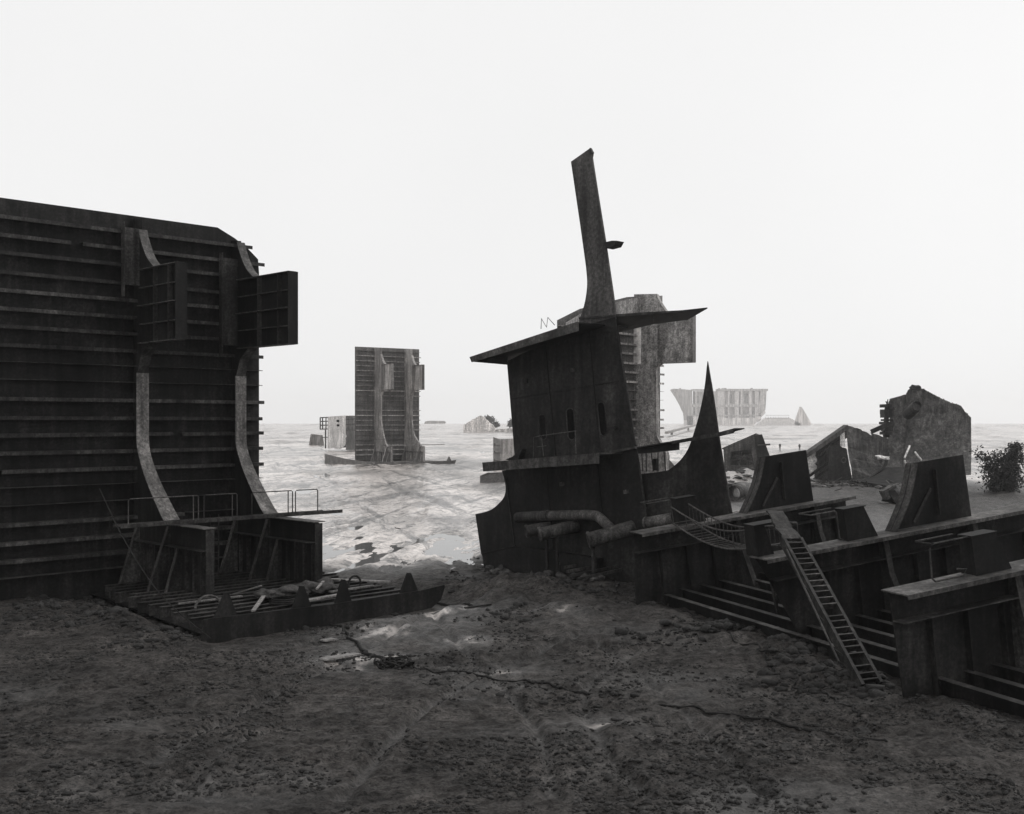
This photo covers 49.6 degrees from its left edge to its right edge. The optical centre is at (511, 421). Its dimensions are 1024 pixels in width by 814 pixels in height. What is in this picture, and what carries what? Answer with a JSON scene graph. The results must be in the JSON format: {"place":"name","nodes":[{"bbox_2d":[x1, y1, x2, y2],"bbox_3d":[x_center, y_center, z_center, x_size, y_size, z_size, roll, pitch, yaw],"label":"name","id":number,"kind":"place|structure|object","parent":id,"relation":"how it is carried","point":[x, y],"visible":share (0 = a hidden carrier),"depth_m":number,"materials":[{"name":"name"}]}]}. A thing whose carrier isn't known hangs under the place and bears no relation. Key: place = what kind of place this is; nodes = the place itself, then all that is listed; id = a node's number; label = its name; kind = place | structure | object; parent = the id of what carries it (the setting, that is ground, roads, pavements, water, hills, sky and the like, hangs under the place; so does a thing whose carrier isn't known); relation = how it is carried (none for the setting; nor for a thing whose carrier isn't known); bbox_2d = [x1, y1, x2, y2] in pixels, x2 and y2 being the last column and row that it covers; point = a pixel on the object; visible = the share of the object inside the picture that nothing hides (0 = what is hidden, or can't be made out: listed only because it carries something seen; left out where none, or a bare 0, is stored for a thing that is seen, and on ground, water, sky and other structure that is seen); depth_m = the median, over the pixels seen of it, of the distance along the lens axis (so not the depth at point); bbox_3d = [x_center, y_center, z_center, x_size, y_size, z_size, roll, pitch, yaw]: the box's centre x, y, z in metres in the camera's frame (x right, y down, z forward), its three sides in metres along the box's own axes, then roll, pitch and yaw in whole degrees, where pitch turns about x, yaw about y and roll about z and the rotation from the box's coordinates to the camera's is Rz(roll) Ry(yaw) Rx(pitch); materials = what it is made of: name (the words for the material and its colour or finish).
{"place":"outdoors","nodes":[
{"label":"outdoors","id":0,"kind":"place"},
{"bbox_2d":[290,451,489,572],"bbox_3d":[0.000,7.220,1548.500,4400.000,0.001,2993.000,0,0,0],"label":"tide water","id":1,"kind":"structure","parent":0,"point":[448,545],"depth_m":61.89,"materials":[{"name":"grey liquid"}]},
{"bbox_2d":[480,472,504,482],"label":"cut panel","id":2,"kind":"object","parent":1,"relation":"on","point":[492,477],"visible":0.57,"depth_m":126.01,"materials":[{"name":"grey metal"}]},
{"bbox_2d":[492,421,499,427],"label":"tree","id":3,"kind":"object","parent":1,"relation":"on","point":[497,424],"visible":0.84,"depth_m":710.65,"materials":[{"name":"grey plant"}]},
{"bbox_2d":[506,418,511,427],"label":"tree","id":4,"kind":"object","parent":1,"relation":"on","point":[509,423],"visible":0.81,"depth_m":702.56,"materials":[{"name":"grey plant"}]},
{"bbox_2d":[424,421,445,423],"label":"barge","id":5,"kind":"object","parent":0,"point":[435,422],"visible":1,"depth_m":1500.00},
{"bbox_2d":[0,424,1023,813],"bbox_3d":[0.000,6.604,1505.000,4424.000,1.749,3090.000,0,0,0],"label":"mud ground","id":6,"kind":"structure","parent":0,"point":[382,502],"depth_m":28.15,"materials":[{"name":"grey soil"}]},
{"bbox_2d":[0,198,444,642],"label":"hull section","id":7,"kind":"object","parent":6,"relation":"on","point":[130,346],"visible":0.98,"depth_m":45.90,"materials":[{"name":"metal"}]},
{"bbox_2d":[99,488,211,638],"bbox_3d":[-12.749,4.801,39.293,0.180,4.435,9.436,0,0,-41],"label":"guy wire","id":8,"kind":"object","parent":7,"relation":"attached to","point":[145,573],"visible":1,"depth_m":39.75,"materials":[{"name":"black metal"}]},
{"bbox_2d":[194,594,219,607],"bbox_3d":[-10.890,6.434,39.739,0.090,0.450,1.086,0,0,45],"label":"bent rod","id":9,"kind":"object","parent":7,"relation":"on","point":[204,596],"visible":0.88,"depth_m":39.63,"materials":[{"name":"metal"}]},
{"bbox_2d":[178,595,242,604],"bbox_3d":[-11.172,6.630,41.154,2.434,0.110,0.160,0,0,-36],"label":"wooden plank","id":10,"kind":"object","parent":7,"relation":"on","point":[205,600],"visible":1,"depth_m":40.98,"materials":[{"name":"grey wood"}]},
{"bbox_2d":[233,585,261,594],"bbox_3d":[-10.112,6.445,42.356,1.280,0.438,0.200,0,0,27],"label":"wooden plank","id":11,"kind":"object","parent":7,"relation":"on","point":[247,589],"visible":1,"depth_m":42.24,"materials":[{"name":"grey wood"}]},
{"bbox_2d":[251,595,265,611],"bbox_3d":[-9.051,6.510,39.598,0.140,0.309,1.705,0,0,0],"label":"wooden plank","id":12,"kind":"object","parent":7,"relation":"on","point":[258,603],"visible":1,"depth_m":39.51,"materials":[{"name":"grey wood"}]},
{"bbox_2d":[268,595,294,604],"bbox_3d":[-8.344,6.570,40.729,1.162,0.219,1.165,0,0,0],"label":"wooden plank","id":13,"kind":"object","parent":7,"relation":"on","point":[283,600],"visible":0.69,"depth_m":40.33,"materials":[{"name":"grey wood"}]},
{"bbox_2d":[254,580,338,598],"bbox_3d":[-8.296,6.515,42.697,1.687,0.614,3.619,0,0,39],"label":"tarpaulin bundle","id":14,"kind":"object","parent":7,"relation":"on","point":[309,586],"visible":0.81,"depth_m":42.18,"materials":[{"name":"grey fabric"}]},
{"bbox_2d":[309,594,336,600],"bbox_3d":[-7.177,6.580,41.189,0.260,0.100,2.310,0,0,40],"label":"wooden plank","id":15,"kind":"object","parent":7,"relation":"on","point":[322,597],"visible":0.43,"depth_m":41.20,"materials":[{"name":"grey wood"}]},
{"bbox_2d":[317,577,333,583],"bbox_3d":[-7.434,6.495,44.175,0.595,0.575,0.644,0,0,-27],"label":"filled sack","id":16,"kind":"object","parent":7,"relation":"on","point":[327,579],"visible":0.39,"depth_m":44.06,"materials":[{"name":"grey fabric"}]},
{"bbox_2d":[328,584,374,592],"bbox_3d":[-6.293,6.580,43.558,1.926,0.140,0.220,0,0,-36],"label":"wooden plank","id":17,"kind":"object","parent":7,"relation":"on","point":[354,588],"visible":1,"depth_m":43.62,"materials":[{"name":"grey wood"}]},
{"bbox_2d":[347,575,361,591],"bbox_3d":[-6.223,6.420,43.841,0.090,0.690,0.686,0,0,45],"label":"round frame","id":18,"kind":"object","parent":7,"relation":"on","point":[351,577],"visible":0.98,"depth_m":43.79,"materials":[{"name":"metal"}]},
{"bbox_2d":[332,578,390,582],"bbox_3d":[-6.505,6.610,46.103,3.232,0.110,0.200,0,0,23],"label":"wooden plank","id":19,"kind":"object","parent":7,"relation":"on","point":[363,580],"visible":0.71,"depth_m":45.80,"materials":[{"name":"grey wood"}]},
{"bbox_2d":[309,434,323,444],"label":"plate fragment","id":20,"kind":"object","parent":6,"relation":"on","point":[315,439],"visible":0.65,"depth_m":319.30,"materials":[{"name":"grey metal"}]},
{"bbox_2d":[320,638,337,641],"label":"scrap plank","id":21,"kind":"object","parent":6,"relation":"on","point":[328,639],"visible":1,"depth_m":35.52,"materials":[{"name":"grey wood"}]},
{"bbox_2d":[320,415,354,449],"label":"deckhouse","id":22,"kind":"object","parent":6,"relation":"on","point":[341,431],"visible":0.95,"depth_m":262.00,"materials":[{"name":"white paint"}]},
{"bbox_2d":[319,652,360,660],"bbox_3d":[-5.103,7.000,32.982,0.300,0.133,1.472,0,0,36],"label":"scrap plank","id":23,"kind":"object","parent":6,"relation":"on","point":[340,656],"visible":1,"depth_m":32.85,"materials":[{"name":"grey wood"}]},
{"bbox_2d":[329,623,394,666],"bbox_3d":[-5.317,7.156,36.466,0.574,0.491,9.546,0,0,-21],"label":"wire cable","id":24,"kind":"object","parent":6,"relation":"on","point":[361,649],"visible":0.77,"depth_m":34.71,"materials":[{"name":"black metal"}]},
{"bbox_2d":[325,347,455,464],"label":"hull section","id":25,"kind":"object","parent":6,"relation":"on","point":[389,383],"visible":0.97,"depth_m":184.66,"materials":[{"name":"metal"}]},
{"bbox_2d":[373,655,414,669],"bbox_3d":[-3.422,7.044,32.271,1.218,0.309,0.951,0,0,0],"label":"cable tangle","id":26,"kind":"object","parent":6,"relation":"on","point":[392,662],"visible":0.94,"depth_m":32.05,"materials":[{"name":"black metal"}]},
{"bbox_2d":[437,602,472,605],"bbox_3d":[-2.409,7.128,43.824,0.642,0.536,4.716,0,0,-26],"label":"wire cable","id":27,"kind":"object","parent":6,"relation":"on","point":[445,604],"visible":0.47,"depth_m":43.87,"materials":[{"name":"black metal"}]},
{"bbox_2d":[464,603,491,608],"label":"scrap plank","id":28,"kind":"object","parent":6,"relation":"on","point":[475,606],"visible":1,"depth_m":41.32,"materials":[{"name":"metal"}]},
{"bbox_2d":[463,416,512,431],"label":"collapsed wreck","id":29,"kind":"object","parent":6,"relation":"on","point":[480,424],"visible":0.94,"depth_m":690.00,"materials":[{"name":"grey metal"}]},
{"bbox_2d":[484,415,495,424],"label":"tree","id":30,"kind":"object","parent":6,"relation":"on","point":[490,419],"visible":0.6,"depth_m":708.18,"materials":[{"name":"grey plant"}]},
{"bbox_2d":[493,437,514,461],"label":"cut panel","id":31,"kind":"object","parent":6,"relation":"on","point":[503,449],"visible":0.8,"depth_m":160.28,"materials":[{"name":"grey metal"}]},
{"bbox_2d":[0,557,1023,813],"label":"mud clods","id":32,"kind":"object","parent":6,"relation":"on","point":[824,667],"visible":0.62,"depth_m":24.74,"materials":[{"name":"soil"}]},
{"bbox_2d":[484,564,604,581],"bbox_3d":[1.176,6.851,49.309,1.839,0.992,8.826,0,0,-41],"label":"rubble","id":33,"kind":"object","parent":6,"relation":"on","point":[490,569],"visible":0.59,"depth_m":49.50,"materials":[{"name":"grey stone"}]},
{"bbox_2d":[470,148,744,582],"bbox_3d":[4.603,-2.057,49.871,7.742,20.231,15.432,0,0,-37],"label":"superstructure","id":34,"kind":"object","parent":6,"relation":"on","point":[580,487],"visible":0.95,"depth_m":49.49,"materials":[{"name":"metal"}]},
{"bbox_2d":[400,668,887,741],"bbox_3d":[2.694,7.063,28.258,13.744,0.315,0.899,0,0,34],"label":"wire cable","id":35,"kind":"object","parent":6,"relation":"on","point":[697,707],"visible":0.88,"depth_m":27.42,"materials":[{"name":"black metal"}]},
{"bbox_2d":[557,294,738,512],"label":"hull section","id":36,"kind":"object","parent":6,"relation":"on","point":[648,351],"visible":0.37,"depth_m":83.00,"materials":[{"name":"metal"}]},
{"bbox_2d":[665,425,695,434],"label":"fallen beam","id":37,"kind":"structure","parent":6,"relation":"on","point":[675,430],"depth_m":587.24,"materials":[{"name":"grey metal"}]},
{"bbox_2d":[670,388,767,424],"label":"beached ship","id":38,"kind":"object","parent":6,"relation":"on","point":[740,406],"visible":0.85,"depth_m":2000.60},
{"bbox_2d":[728,482,749,500],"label":"pipe length","id":39,"kind":"object","parent":6,"relation":"on","point":[743,487],"visible":0.77,"depth_m":97.72,"materials":[{"name":"grey metal"}]},
{"bbox_2d":[726,467,754,500],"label":"heaped debris","id":40,"kind":"object","parent":6,"relation":"on","point":[741,470],"visible":0.44,"depth_m":127.35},
{"bbox_2d":[722,433,769,470],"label":"broken hull box","id":41,"kind":"object","parent":6,"relation":"on","point":[746,452],"visible":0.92,"depth_m":152.00,"materials":[{"name":"grey metal"}]},
{"bbox_2d":[755,740,766,746],"bbox_3d":[5.395,7.007,24.053,0.276,0.163,0.225,0,0,0],"label":"mud lump","id":42,"kind":"object","parent":6,"relation":"on","point":[758,743],"visible":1,"depth_m":23.99,"materials":[{"name":"soil"}]},
{"bbox_2d":[757,758,770,764],"bbox_3d":[5.169,7.016,22.811,0.305,0.175,0.214,0,0,0],"label":"mud lump","id":43,"kind":"object","parent":6,"relation":"on","point":[760,761],"visible":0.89,"depth_m":22.76,"materials":[{"name":"grey soil"}]},
{"bbox_2d":[765,660,779,666],"bbox_3d":[7.415,6.934,31.595,0.427,0.249,0.318,0,0,0],"label":"mud lump","id":44,"kind":"object","parent":6,"relation":"on","point":[773,663],"visible":0.97,"depth_m":31.51,"materials":[{"name":"soil"}]},
{"bbox_2d":[683,610,869,750],"bbox_3d":[7.375,6.894,31.849,1.365,0.352,16.384,0,0,-4],"label":"wire cable","id":45,"kind":"object","parent":6,"relation":"on","point":[828,694],"visible":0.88,"depth_m":28.58,"materials":[{"name":"black metal"}]},
{"bbox_2d":[754,407,810,424],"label":"beached boat","id":46,"kind":"object","parent":6,"relation":"on","point":[801,418],"visible":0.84,"depth_m":1800.00,"materials":[{"name":"white paint"}]},
{"bbox_2d":[766,510,882,686],"bbox_3d":[8.468,4.819,31.171,1.034,4.207,5.639,0,0,-14],"label":"leaning ladder","id":47,"kind":"object","parent":6,"relation":"on","point":[799,555],"visible":1,"depth_m":30.66,"materials":[{"name":"metal"}]},
{"bbox_2d":[630,450,1023,717],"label":"double bottom section","id":48,"kind":"object","parent":6,"relation":"on","point":[927,585],"visible":0.88,"depth_m":35.46,"materials":[{"name":"metal"}]},
{"bbox_2d":[810,475,901,490],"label":"scrap ridge","id":49,"kind":"structure","parent":6,"relation":"on","point":[827,483],"depth_m":115.53,"materials":[{"name":"grey metal"}]},
{"bbox_2d":[853,726,871,733],"bbox_3d":[7.882,7.014,25.014,0.357,0.230,0.316,0,0,-28],"label":"mud lump","id":50,"kind":"object","parent":6,"relation":"on","point":[865,730],"visible":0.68,"depth_m":24.95,"materials":[{"name":"soil"}]},
{"bbox_2d":[806,385,970,486],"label":"collapsed wreck","id":51,"kind":"object","parent":6,"relation":"on","point":[923,425],"visible":0.84,"depth_m":124.03,"materials":[{"name":"metal"}]},
{"bbox_2d":[879,484,900,503],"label":"rock","id":52,"kind":"object","parent":6,"relation":"on","point":[889,493],"visible":0.64,"depth_m":94.27,"materials":[{"name":"grey stone"}]},
{"bbox_2d":[968,440,1023,492],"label":"bush","id":53,"kind":"object","parent":6,"relation":"on","point":[1003,473],"visible":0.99,"depth_m":107.25,"materials":[{"name":"grey plant"}]},
{"bbox_2d":[0,0,1023,423],"label":"sky","id":54,"kind":"structure","parent":0,"point":[838,184],"materials":[{"name":"white"}]}
]}

